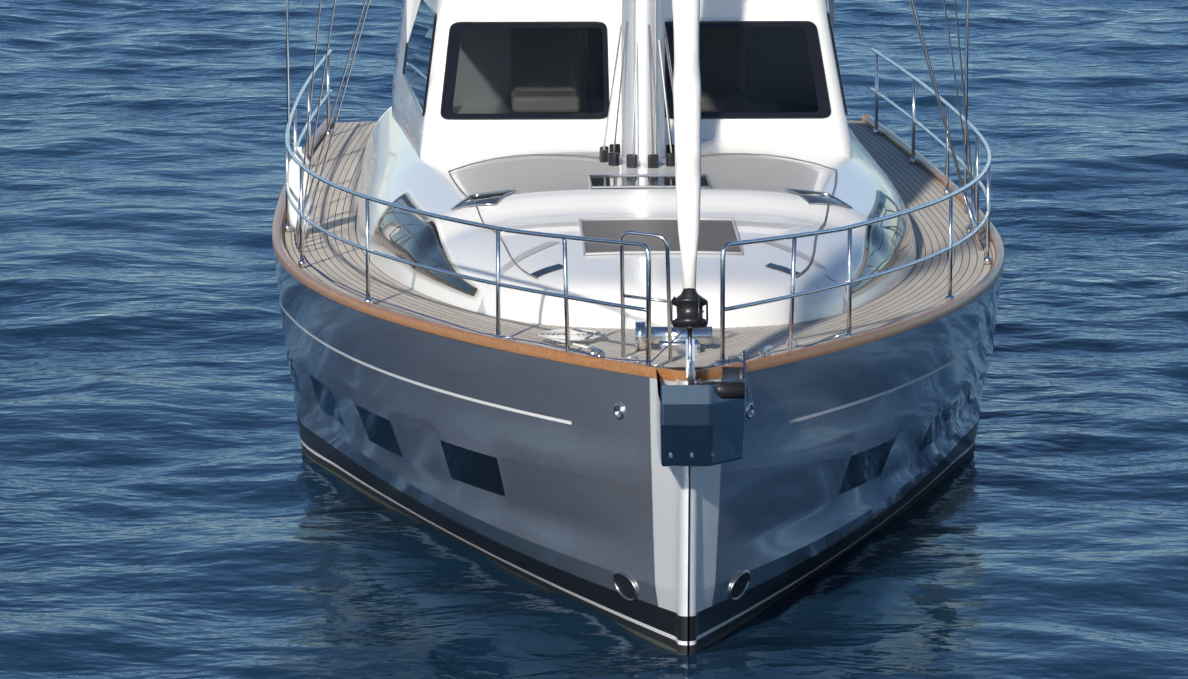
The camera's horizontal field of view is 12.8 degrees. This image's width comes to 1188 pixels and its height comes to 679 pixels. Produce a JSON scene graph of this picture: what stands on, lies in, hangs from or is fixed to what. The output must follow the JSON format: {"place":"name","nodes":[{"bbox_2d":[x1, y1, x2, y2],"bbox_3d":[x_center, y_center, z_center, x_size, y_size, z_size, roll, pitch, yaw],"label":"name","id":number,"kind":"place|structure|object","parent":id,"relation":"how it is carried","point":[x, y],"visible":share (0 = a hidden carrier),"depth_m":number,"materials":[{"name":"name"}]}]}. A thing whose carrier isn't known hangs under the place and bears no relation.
{"place":"outdoors","nodes":[
{"label":"outdoors","id":0,"kind":"place"},
{"bbox_2d":[0,0,1187,678],"bbox_3d":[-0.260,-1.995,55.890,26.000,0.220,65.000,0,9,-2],"label":"sea water","id":1,"kind":"structure","parent":0,"point":[176,502],"depth_m":39.88,"materials":[{"name":"blue liquid"}]},
{"bbox_2d":[272,0,1004,654],"bbox_3d":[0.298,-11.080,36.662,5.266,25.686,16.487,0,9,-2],"label":"yacht","id":2,"kind":"object","parent":1,"relation":"on","point":[668,324],"visible":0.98,"depth_m":34.09,"materials":[{"name":"white"}]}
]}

